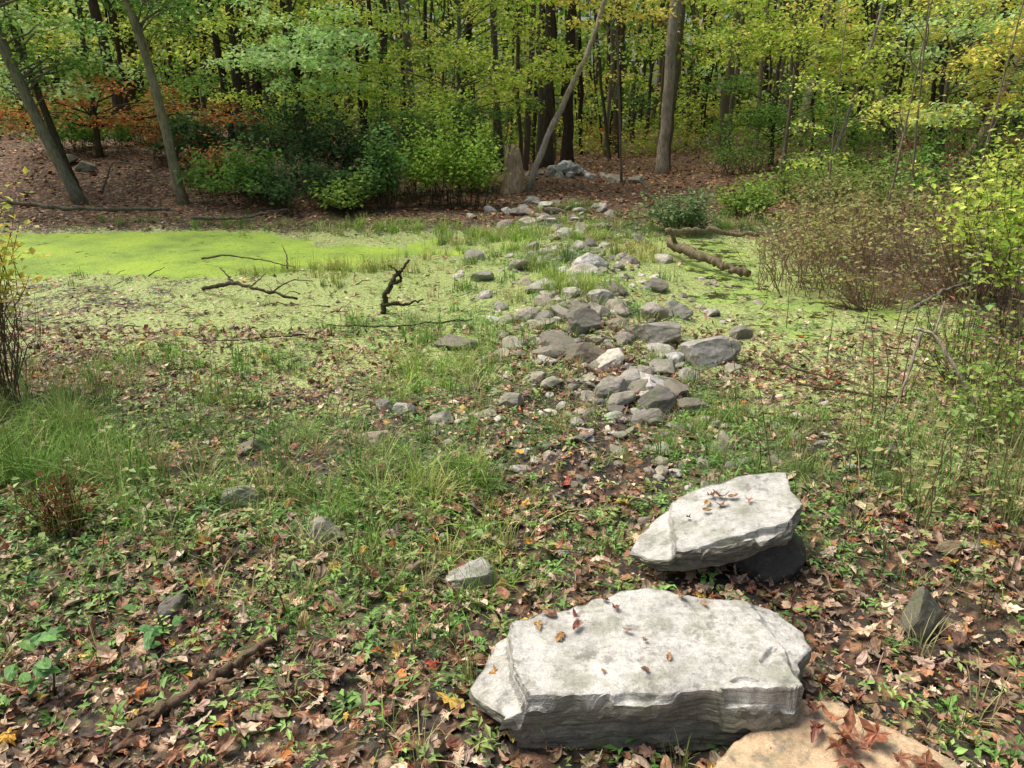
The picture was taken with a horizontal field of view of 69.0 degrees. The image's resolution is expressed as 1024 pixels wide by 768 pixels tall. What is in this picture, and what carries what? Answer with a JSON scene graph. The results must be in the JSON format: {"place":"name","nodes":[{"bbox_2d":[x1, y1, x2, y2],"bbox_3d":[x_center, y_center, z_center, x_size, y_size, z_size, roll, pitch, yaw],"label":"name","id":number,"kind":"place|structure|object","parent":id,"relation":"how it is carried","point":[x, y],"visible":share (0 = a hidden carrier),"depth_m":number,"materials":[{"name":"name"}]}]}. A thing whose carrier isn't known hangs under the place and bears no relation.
{"place":"outdoors","nodes":[
{"label":"outdoors","id":0,"kind":"place"},
{"bbox_2d":[0,231,465,279],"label":"pond water","id":1,"kind":"structure","parent":0,"point":[177,255],"depth_m":10.39,"materials":[{"name":"liquid"}]},
{"bbox_2d":[5,0,998,118],"label":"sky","id":2,"kind":"structure","parent":0,"point":[655,78],"materials":[{"name":"white"}]},
{"bbox_2d":[0,112,1023,767],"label":"ground","id":3,"kind":"structure","parent":0,"point":[148,188],"depth_m":4.71,"materials":[{"name":"plant"}]},
{"bbox_2d":[0,166,50,405],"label":"yellow leaf shrub","id":4,"kind":"object","parent":3,"relation":"on","point":[4,290],"visible":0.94,"depth_m":4.41,"materials":[{"name":"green plant"}]},
{"bbox_2d":[4,625,72,696],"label":"leafy seedling","id":5,"kind":"object","parent":3,"relation":"on","point":[44,668],"visible":0.99,"depth_m":2.26,"materials":[{"name":"green plant"}]},
{"bbox_2d":[0,2,80,188],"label":"maple tree","id":6,"kind":"object","parent":3,"relation":"on","point":[49,122],"visible":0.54,"depth_m":14.14,"materials":[{"name":"brown plant"}]},
{"bbox_2d":[4,459,105,544],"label":"dead fern","id":7,"kind":"object","parent":3,"relation":"on","point":[64,506],"visible":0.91,"depth_m":3.19,"materials":[{"name":"brown plant"}]},
{"bbox_2d":[0,98,139,156],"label":"evergreen shrub","id":8,"kind":"object","parent":3,"relation":"on","point":[86,135],"visible":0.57,"depth_m":16.32,"materials":[{"name":"green plant"}]},
{"bbox_2d":[0,0,143,204],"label":"maple tree","id":9,"kind":"object","parent":3,"relation":"on","point":[72,187],"visible":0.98,"depth_m":13.62,"materials":[{"name":"green plant"}]},
{"bbox_2d":[88,0,133,141],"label":"oak tree","id":10,"kind":"object","parent":3,"relation":"on","point":[95,12],"visible":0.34,"depth_m":17.79,"materials":[{"name":"brown plant"}]},
{"bbox_2d":[0,0,273,157],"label":"orange maple tree","id":11,"kind":"object","parent":3,"relation":"on","point":[105,121],"visible":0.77,"depth_m":15.61,"materials":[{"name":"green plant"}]},
{"bbox_2d":[122,603,185,649],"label":"leafy seedling","id":12,"kind":"object","parent":3,"relation":"on","point":[150,632],"visible":0.94,"depth_m":2.49,"materials":[{"name":"green plant"}]},
{"bbox_2d":[129,107,188,159],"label":"autumn shrub","id":13,"kind":"object","parent":3,"relation":"on","point":[150,138],"visible":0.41,"depth_m":15.86,"materials":[{"name":"orange plant"}]},
{"bbox_2d":[155,593,188,619],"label":"fieldstone","id":14,"kind":"object","parent":3,"relation":"on","point":[174,602],"visible":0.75,"depth_m":2.66,"materials":[{"name":"stone"}]},
{"bbox_2d":[109,0,252,204],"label":"maple tree","id":15,"kind":"object","parent":3,"relation":"on","point":[138,30],"visible":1,"depth_m":13.07,"materials":[{"name":"green plant"}]},
{"bbox_2d":[121,103,262,167],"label":"evergreen shrub","id":16,"kind":"object","parent":3,"relation":"on","point":[185,134],"visible":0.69,"depth_m":15.48,"materials":[{"name":"green plant"}]},
{"bbox_2d":[121,628,284,732],"bbox_3d":[-0.915,0.940,2.318,0.143,0.063,0.569,15,25,36],"label":"fallen branch","id":17,"kind":"object","parent":3,"relation":"on","point":[176,700],"visible":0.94,"depth_m":2.31,"materials":[{"name":"wood"}]},
{"bbox_2d":[177,134,243,189],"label":"autumn shrub","id":18,"kind":"object","parent":3,"relation":"on","point":[210,155],"visible":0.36,"depth_m":14.64,"materials":[{"name":"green plant"}]},
{"bbox_2d":[173,136,285,207],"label":"evergreen shrub","id":19,"kind":"object","parent":3,"relation":"on","point":[235,175],"visible":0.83,"depth_m":13.86,"materials":[{"name":"green plant"}]},
{"bbox_2d":[114,0,345,142],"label":"oak tree","id":20,"kind":"object","parent":3,"relation":"on","point":[236,82],"visible":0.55,"depth_m":18.03,"materials":[{"name":"green plant"}]},
{"bbox_2d":[218,485,264,509],"bbox_3d":[-1.247,0.529,3.448,0.218,0.139,0.144,0,20,0],"label":"fieldstone","id":21,"kind":"object","parent":3,"relation":"on","point":[239,491],"visible":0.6,"depth_m":3.39,"materials":[{"name":"stone"}]},
{"bbox_2d":[226,67,362,186],"bbox_3d":[-4.440,-5.096,15.156,2.837,2.479,1.775,9,21,23],"label":"evergreen shrub","id":22,"kind":"object","parent":3,"relation":"on","point":[265,135],"visible":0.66,"depth_m":15.14,"materials":[{"name":"green plant"}]},
{"bbox_2d":[246,102,345,147],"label":"woodland shrub","id":23,"kind":"object","parent":3,"relation":"on","point":[267,119],"visible":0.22,"depth_m":20.36,"materials":[{"name":"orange plant"}]},
{"bbox_2d":[197,0,398,164],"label":"maple tree","id":24,"kind":"object","parent":3,"relation":"on","point":[297,44],"visible":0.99,"depth_m":14.45,"materials":[{"name":"green plant"}]},
{"bbox_2d":[240,153,362,214],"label":"evergreen shrub","id":25,"kind":"object","parent":3,"relation":"on","point":[283,191],"visible":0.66,"depth_m":13.63,"materials":[{"name":"green plant"}]},
{"bbox_2d":[308,516,341,542],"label":"fieldstone","id":26,"kind":"object","parent":3,"relation":"on","point":[318,521],"visible":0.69,"depth_m":3.16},
{"bbox_2d":[204,318,471,341],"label":"dead branch","id":27,"kind":"object","parent":3,"relation":"on","point":[297,334],"visible":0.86,"depth_m":6.33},
{"bbox_2d":[303,166,372,214],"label":"evergreen shrub","id":28,"kind":"object","parent":3,"relation":"on","point":[345,196],"visible":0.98,"depth_m":13.42,"materials":[{"name":"green plant"}]},
{"bbox_2d":[271,91,411,203],"bbox_3d":[-3.316,-4.638,14.688,2.672,2.189,1.756,0,20,0],"label":"evergreen shrub","id":29,"kind":"object","parent":3,"relation":"on","point":[349,151],"visible":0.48,"depth_m":14.45,"materials":[{"name":"green plant"}]},
{"bbox_2d":[353,119,412,209],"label":"green shrub","id":30,"kind":"object","parent":3,"relation":"on","point":[384,181],"visible":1,"depth_m":13.67,"materials":[{"name":"green plant"}]},
{"bbox_2d":[379,0,388,132],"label":"oak tree","id":31,"kind":"object","parent":3,"relation":"on","point":[383,41],"visible":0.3,"depth_m":20.02,"materials":[{"name":"brown plant"}]},
{"bbox_2d":[336,78,459,200],"bbox_3d":[-2.301,-5.123,15.647,2.245,2.437,1.852,11,22,28],"label":"evergreen shrub","id":32,"kind":"object","parent":3,"relation":"on","point":[411,130],"visible":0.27,"depth_m":15.49,"materials":[{"name":"green plant"}]},
{"bbox_2d":[380,259,422,313],"bbox_3d":[-1.004,-0.852,6.830,0.453,0.555,0.189,4,20,11],"label":"driftwood snag","id":33,"kind":"object","parent":3,"relation":"on","point":[384,304],"visible":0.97,"depth_m":6.79,"materials":[{"name":"brown plant"}]},
{"bbox_2d":[400,0,419,165],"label":"oak tree","id":34,"kind":"object","parent":3,"relation":"on","point":[405,37],"visible":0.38,"depth_m":21.04,"materials":[{"name":"brown plant"}]},
{"bbox_2d":[392,89,510,209],"bbox_3d":[-1.162,-4.436,14.169,2.303,2.202,1.811,0,20,0],"label":"green shrub","id":35,"kind":"object","parent":3,"relation":"on","point":[458,161],"visible":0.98,"depth_m":14.05,"materials":[{"name":"green plant"}]},
{"bbox_2d":[435,334,478,351],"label":"fieldstone","id":36,"kind":"object","parent":3,"relation":"on","point":[458,340],"visible":0.69,"depth_m":5.79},
{"bbox_2d":[338,0,589,178],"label":"beech tree","id":37,"kind":"object","parent":3,"relation":"on","point":[460,55],"visible":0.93,"depth_m":16.20,"materials":[{"name":"green plant"}]},
{"bbox_2d":[433,113,504,191],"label":"evergreen shrub","id":38,"kind":"object","parent":3,"relation":"on","point":[474,125],"visible":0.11,"depth_m":16.23,"materials":[{"name":"green plant"}]},
{"bbox_2d":[446,557,493,588],"bbox_3d":[-0.163,0.763,2.957,0.195,0.141,0.124,0,20,0],"label":"fieldstone","id":39,"kind":"object","parent":3,"relation":"on","point":[478,564],"visible":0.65,"depth_m":2.91,"materials":[{"name":"stone"}]},
{"bbox_2d":[497,392,522,410],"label":"fieldstone","id":40,"kind":"object","parent":3,"relation":"on","point":[511,399],"visible":0.78,"depth_m":4.56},
{"bbox_2d":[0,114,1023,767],"bbox_3d":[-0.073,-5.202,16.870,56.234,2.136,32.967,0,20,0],"label":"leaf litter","id":41,"kind":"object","parent":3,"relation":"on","point":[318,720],"visible":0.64,"depth_m":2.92,"materials":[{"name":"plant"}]},
{"bbox_2d":[0,0,1023,171],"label":"distant forest","id":42,"kind":"object","parent":3,"relation":"on","point":[599,117],"visible":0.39,"depth_m":29.09,"materials":[{"name":"green plant"}]},
{"bbox_2d":[0,204,1023,620],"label":"weed stems","id":43,"kind":"object","parent":3,"relation":"on","point":[752,410],"visible":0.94,"depth_m":3.56,"materials":[{"name":"green plant"}]},
{"bbox_2d":[0,205,1023,767],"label":"ground cover plants","id":44,"kind":"object","parent":3,"relation":"on","point":[30,581],"visible":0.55,"depth_m":3.12,"materials":[{"name":"green plant"}]},
{"bbox_2d":[500,144,524,193],"bbox_3d":[0.008,-4.641,16.176,0.635,1.110,0.549,-11,22,-28],"label":"tree stump","id":45,"kind":"object","parent":3,"relation":"on","point":[513,182],"visible":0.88,"depth_m":16.06,"materials":[{"name":"wood"}]},
{"bbox_2d":[541,0,555,167],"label":"oak tree","id":46,"kind":"object","parent":3,"relation":"on","point":[548,159],"visible":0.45,"depth_m":23.16,"materials":[{"name":"brown plant"}]},
{"bbox_2d":[539,331,575,348],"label":"fieldstone","id":47,"kind":"object","parent":3,"relation":"on","point":[546,338],"visible":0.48,"depth_m":5.58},
{"bbox_2d":[525,160,605,178],"bbox_3d":[1.406,-5.488,19.224,2.183,0.558,1.236,0,20,0],"label":"stone pile","id":48,"kind":"object","parent":3,"relation":"on","point":[569,169],"visible":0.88,"depth_m":18.96,"materials":[{"name":"stone"}]},
{"bbox_2d":[559,1,577,162],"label":"oak tree","id":49,"kind":"object","parent":3,"relation":"on","point":[567,153],"visible":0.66,"depth_m":24.28,"materials":[{"name":"brown plant"}]},
{"bbox_2d":[525,0,614,189],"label":"leaning dead tree","id":50,"kind":"object","parent":3,"relation":"on","point":[545,141],"visible":0.96,"depth_m":15.95,"materials":[{"name":"wood"}]},
{"bbox_2d":[565,307,600,335],"bbox_3d":[0.566,-0.489,6.040,0.280,0.250,0.239,-11,22,-28],"label":"fieldstone","id":51,"kind":"object","parent":3,"relation":"on","point":[577,316],"visible":0.76,"depth_m":5.96,"materials":[{"name":"stone"}]},
{"bbox_2d":[563,342,604,363],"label":"fieldstone","id":52,"kind":"object","parent":3,"relation":"on","point":[590,352],"visible":0.66,"depth_m":5.31,"materials":[{"name":"stone"}]},
{"bbox_2d":[571,253,607,267],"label":"fieldstone","id":53,"kind":"object","parent":3,"relation":"on","point":[598,261],"visible":0.6,"depth_m":8.45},
{"bbox_2d":[595,376,626,398],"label":"fieldstone","id":54,"kind":"object","parent":3,"relation":"on","point":[614,384],"visible":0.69,"depth_m":4.66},
{"bbox_2d":[540,0,688,183],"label":"maple tree","id":55,"kind":"object","parent":3,"relation":"on","point":[615,12],"visible":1,"depth_m":15.15,"materials":[{"name":"green plant"}]},
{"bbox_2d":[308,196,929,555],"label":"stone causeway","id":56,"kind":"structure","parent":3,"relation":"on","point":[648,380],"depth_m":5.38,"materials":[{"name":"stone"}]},
{"bbox_2d":[469,588,811,749],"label":"stone slab","id":57,"kind":"structure","parent":3,"relation":"on","point":[729,672],"depth_m":2.14,"materials":[{"name":"stone"}]},
{"bbox_2d":[636,302,668,319],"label":"fieldstone","id":58,"kind":"object","parent":3,"relation":"on","point":[652,309],"visible":0.71,"depth_m":6.39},
{"bbox_2d":[630,321,681,344],"bbox_3d":[1.140,-0.375,5.890,0.411,0.246,0.303,0,20,0],"label":"fieldstone","id":59,"kind":"object","parent":3,"relation":"on","point":[665,332],"visible":0.82,"depth_m":5.80,"materials":[{"name":"stone"}]},
{"bbox_2d":[636,386,677,414],"bbox_3d":[0.881,0.140,4.531,0.240,0.248,0.142,8,21,21],"label":"fieldstone","id":60,"kind":"object","parent":3,"relation":"on","point":[662,398],"visible":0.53,"depth_m":4.48,"materials":[{"name":"stone"}]},
{"bbox_2d":[649,358,675,374],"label":"fieldstone","id":61,"kind":"object","parent":3,"relation":"on","point":[659,365],"visible":0.75,"depth_m":5.12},
{"bbox_2d":[654,0,679,174],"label":"oak tree","id":62,"kind":"object","parent":3,"relation":"on","point":[662,162],"visible":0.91,"depth_m":20.27,"materials":[{"name":"brown plant"}]},
{"bbox_2d":[669,0,685,169],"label":"oak tree","id":63,"kind":"object","parent":3,"relation":"on","point":[679,35],"visible":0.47,"depth_m":22.01,"materials":[{"name":"brown plant"}]},
{"bbox_2d":[628,180,729,234],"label":"grey green shrub","id":64,"kind":"object","parent":3,"relation":"on","point":[693,214],"visible":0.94,"depth_m":11.87,"materials":[{"name":"green plant"}]},
{"bbox_2d":[681,122,803,175],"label":"woodland shrub","id":65,"kind":"object","parent":3,"relation":"on","point":[723,150],"visible":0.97,"depth_m":19.80,"materials":[{"name":"green plant"}]},
{"bbox_2d":[699,174,789,217],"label":"woodland shrub","id":66,"kind":"object","parent":3,"relation":"on","point":[756,197],"visible":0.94,"depth_m":13.15,"materials":[{"name":"green plant"}]},
{"bbox_2d":[730,533,806,582],"bbox_3d":[0.998,0.677,3.031,0.373,0.273,0.299,0,20,0],"label":"fieldstone","id":67,"kind":"object","parent":3,"relation":"on","point":[787,561],"visible":0.34,"depth_m":2.91,"materials":[{"name":"stone"}]},
{"bbox_2d":[629,472,802,570],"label":"stone slab","id":68,"kind":"structure","parent":67,"relation":"on","point":[739,527],"depth_m":2.91,"materials":[{"name":"stone"}]},
{"bbox_2d":[697,1,862,165],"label":"maple tree","id":69,"kind":"object","parent":3,"relation":"on","point":[765,121],"visible":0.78,"depth_m":20.38,"materials":[{"name":"green plant"}]},
{"bbox_2d":[697,0,907,175],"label":"maple tree","id":70,"kind":"object","parent":3,"relation":"on","point":[784,35],"visible":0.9,"depth_m":16.59,"materials":[{"name":"green plant"}]},
{"bbox_2d":[728,148,879,203],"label":"woodland shrub","id":71,"kind":"object","parent":3,"relation":"on","point":[785,184],"visible":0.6,"depth_m":14.74,"materials":[{"name":"green plant"}]},
{"bbox_2d":[790,0,832,146],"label":"oak tree","id":72,"kind":"object","parent":3,"relation":"on","point":[808,91],"visible":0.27,"depth_m":25.07,"materials":[{"name":"brown plant"}]},
{"bbox_2d":[724,353,915,421],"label":"dead branch","id":73,"kind":"object","parent":3,"relation":"on","point":[809,372],"visible":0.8,"depth_m":4.85,"materials":[{"name":"wood"}]},
{"bbox_2d":[734,167,916,269],"bbox_3d":[4.036,-2.089,9.428,2.316,1.256,1.734,0,20,0],"label":"twiggy shrub","id":74,"kind":"object","parent":3,"relation":"on","point":[821,208],"visible":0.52,"depth_m":9.42,"materials":[{"name":"brown plant"}]},
{"bbox_2d":[718,194,934,299],"bbox_3d":[3.301,-1.494,8.061,2.045,1.091,1.630,-8,21,-22],"label":"twiggy shrub","id":75,"kind":"object","parent":3,"relation":"on","point":[823,246],"visible":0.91,"depth_m":8.01,"materials":[{"name":"brown plant"}]},
{"bbox_2d":[776,8,898,225],"bbox_3d":[4.792,-3.751,11.057,1.674,3.352,1.418,0,20,0],"label":"sapling","id":76,"kind":"object","parent":3,"relation":"on","point":[820,128],"visible":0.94,"depth_m":11.07,"materials":[{"name":"green plant"}]},
{"bbox_2d":[713,699,964,767],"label":"sandstone slab","id":77,"kind":"structure","parent":3,"relation":"on","point":[792,745],"depth_m":2.04,"materials":[{"name":"stone"}]},
{"bbox_2d":[487,489,943,767],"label":"leaves on slabs","id":78,"kind":"object","parent":77,"relation":"on","point":[847,728],"visible":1,"depth_m":2.04,"materials":[{"name":"brown plant"}]},
{"bbox_2d":[787,143,894,192],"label":"woodland shrub","id":79,"kind":"object","parent":3,"relation":"on","point":[862,168],"visible":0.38,"depth_m":15.78,"materials":[{"name":"green plant"}]},
{"bbox_2d":[803,1,884,157],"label":"birch tree","id":80,"kind":"object","parent":3,"relation":"on","point":[858,72],"visible":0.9,"depth_m":15.71,"materials":[{"name":"green plant"}]},
{"bbox_2d":[796,94,898,164],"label":"woodland shrub","id":81,"kind":"object","parent":3,"relation":"on","point":[852,144],"visible":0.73,"depth_m":18.98,"materials":[{"name":"green plant"}]},
{"bbox_2d":[774,150,924,223],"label":"woodland shrub","id":82,"kind":"object","parent":3,"relation":"on","point":[875,188],"visible":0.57,"depth_m":12.65,"materials":[{"name":"green plant"}]},
{"bbox_2d":[807,245,958,310],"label":"twiggy shrub","id":83,"kind":"object","parent":3,"relation":"on","point":[854,298],"visible":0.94,"depth_m":7.38,"materials":[{"name":"brown plant"}]},
{"bbox_2d":[841,0,932,244],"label":"sapling","id":84,"kind":"object","parent":3,"relation":"on","point":[896,97],"visible":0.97,"depth_m":9.95,"materials":[{"name":"green plant"}]},
{"bbox_2d":[788,178,1021,292],"bbox_3d":[4.341,-1.656,8.225,2.397,1.281,1.996,0,20,0],"label":"twiggy shrub","id":85,"kind":"object","parent":3,"relation":"on","point":[885,228],"visible":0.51,"depth_m":8.15,"materials":[{"name":"brown plant"}]},
{"bbox_2d":[899,586,943,642],"bbox_3d":[1.447,0.838,2.644,0.176,0.272,0.107,-17,26,-40],"label":"fieldstone","id":86,"kind":"object","parent":3,"relation":"on","point":[922,605],"visible":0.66,"depth_m":2.59,"materials":[{"name":"stone"}]},
{"bbox_2d":[844,154,1023,269],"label":"twiggy shrub","id":87,"kind":"object","parent":3,"relation":"on","point":[920,201],"visible":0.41,"depth_m":9.12,"materials":[{"name":"brown plant"}]},
{"bbox_2d":[890,301,986,429],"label":"bent branch","id":88,"kind":"object","parent":3,"relation":"on","point":[947,356],"visible":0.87,"depth_m":4.39,"materials":[{"name":"brown plant"}]},
{"bbox_2d":[884,0,994,227],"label":"sapling","id":89,"kind":"object","parent":3,"relation":"on","point":[913,164],"visible":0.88,"depth_m":10.70,"materials":[{"name":"green plant"}]},
{"bbox_2d":[860,129,1022,218],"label":"woodland shrub","id":90,"kind":"object","parent":3,"relation":"on","point":[919,175],"visible":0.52,"depth_m":12.97,"materials":[{"name":"green plant"}]},
{"bbox_2d":[860,0,1023,177],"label":"maple tree","id":91,"kind":"object","parent":3,"relation":"on","point":[997,30],"visible":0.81,"depth_m":14.17,"materials":[{"name":"green plant"}]},
{"bbox_2d":[935,540,961,558],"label":"fieldstone","id":92,"kind":"object","parent":3,"relation":"on","point":[945,547],"visible":0.75,"depth_m":3.04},
{"bbox_2d":[883,220,1023,302],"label":"twiggy shrub","id":93,"kind":"object","parent":3,"relation":"on","point":[947,274],"visible":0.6,"depth_m":7.30,"materials":[{"name":"brown plant"}]},
{"bbox_2d":[902,83,1023,187],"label":"woodland shrub","id":94,"kind":"object","parent":3,"relation":"on","point":[958,139],"visible":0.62,"depth_m":15.05,"materials":[{"name":"green plant"}]},
{"bbox_2d":[904,103,1023,299],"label":"bright sapling shrub","id":95,"kind":"object","parent":3,"relation":"on","point":[962,205],"visible":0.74,"depth_m":7.20,"materials":[{"name":"green plant"}]},
{"bbox_2d":[904,279,1023,394],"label":"marsh weeds","id":96,"kind":"object","parent":3,"relation":"on","point":[978,339],"visible":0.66,"depth_m":5.10,"materials":[{"name":"green plant"}]},
{"bbox_2d":[917,319,1023,452],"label":"marsh weeds","id":97,"kind":"object","parent":3,"relation":"on","point":[1001,400],"visible":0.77,"depth_m":4.18,"materials":[{"name":"green plant"}]},
{"bbox_2d":[930,122,1023,224],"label":"woodland shrub","id":98,"kind":"object","parent":3,"relation":"on","point":[1008,161],"visible":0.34,"depth_m":12.24,"materials":[{"name":"green plant"}]},
{"bbox_2d":[937,0,1023,160],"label":"leaning oak tree","id":99,"kind":"object","parent":3,"relation":"on","point":[1015,63],"visible":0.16,"depth_m":16.84,"materials":[{"name":"green plant"}]},
{"bbox_2d":[939,0,1023,230],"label":"sapling","id":100,"kind":"object","parent":3,"relation":"on","point":[989,113],"visible":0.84,"depth_m":11.30,"materials":[{"name":"green plant"}]},
{"bbox_2d":[951,158,1023,336],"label":"bright sapling shrub","id":101,"kind":"object","parent":3,"relation":"on","point":[1011,274],"visible":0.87,"depth_m":6.17,"materials":[{"name":"green plant"}]},
{"bbox_2d":[0,195,1023,767],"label":"grass","id":102,"kind":"structure","parent":0,"point":[84,459],"depth_m":3.90,"materials":[{"name":"plant"}]},
{"bbox_2d":[677,238,969,403],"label":"marsh water","id":103,"kind":"structure","parent":0,"point":[724,278],"depth_m":8.09,"materials":[{"name":"liquid"}]},
{"bbox_2d":[15,267,1022,401],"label":"dead stems","id":104,"kind":"object","parent":103,"relation":"on","point":[831,356],"depth_m":7.29,"materials":[{"name":"plant"}]},
{"bbox_2d":[679,335,740,369],"bbox_3d":[1.447,-0.211,5.529,0.416,0.317,0.479,13,23,32],"label":"fieldstone","id":105,"kind":"object","parent":103,"relation":"in","point":[710,350],"visible":0.69,"depth_m":5.41,"materials":[{"name":"stone"}]},
{"bbox_2d":[665,226,760,276],"bbox_3d":[2.553,-1.901,9.942,1.379,0.424,2.578,7,21,18],"label":"fallen log","id":106,"kind":"object","parent":103,"relation":"on","point":[673,245],"visible":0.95,"depth_m":9.65,"materials":[{"name":"wood"}]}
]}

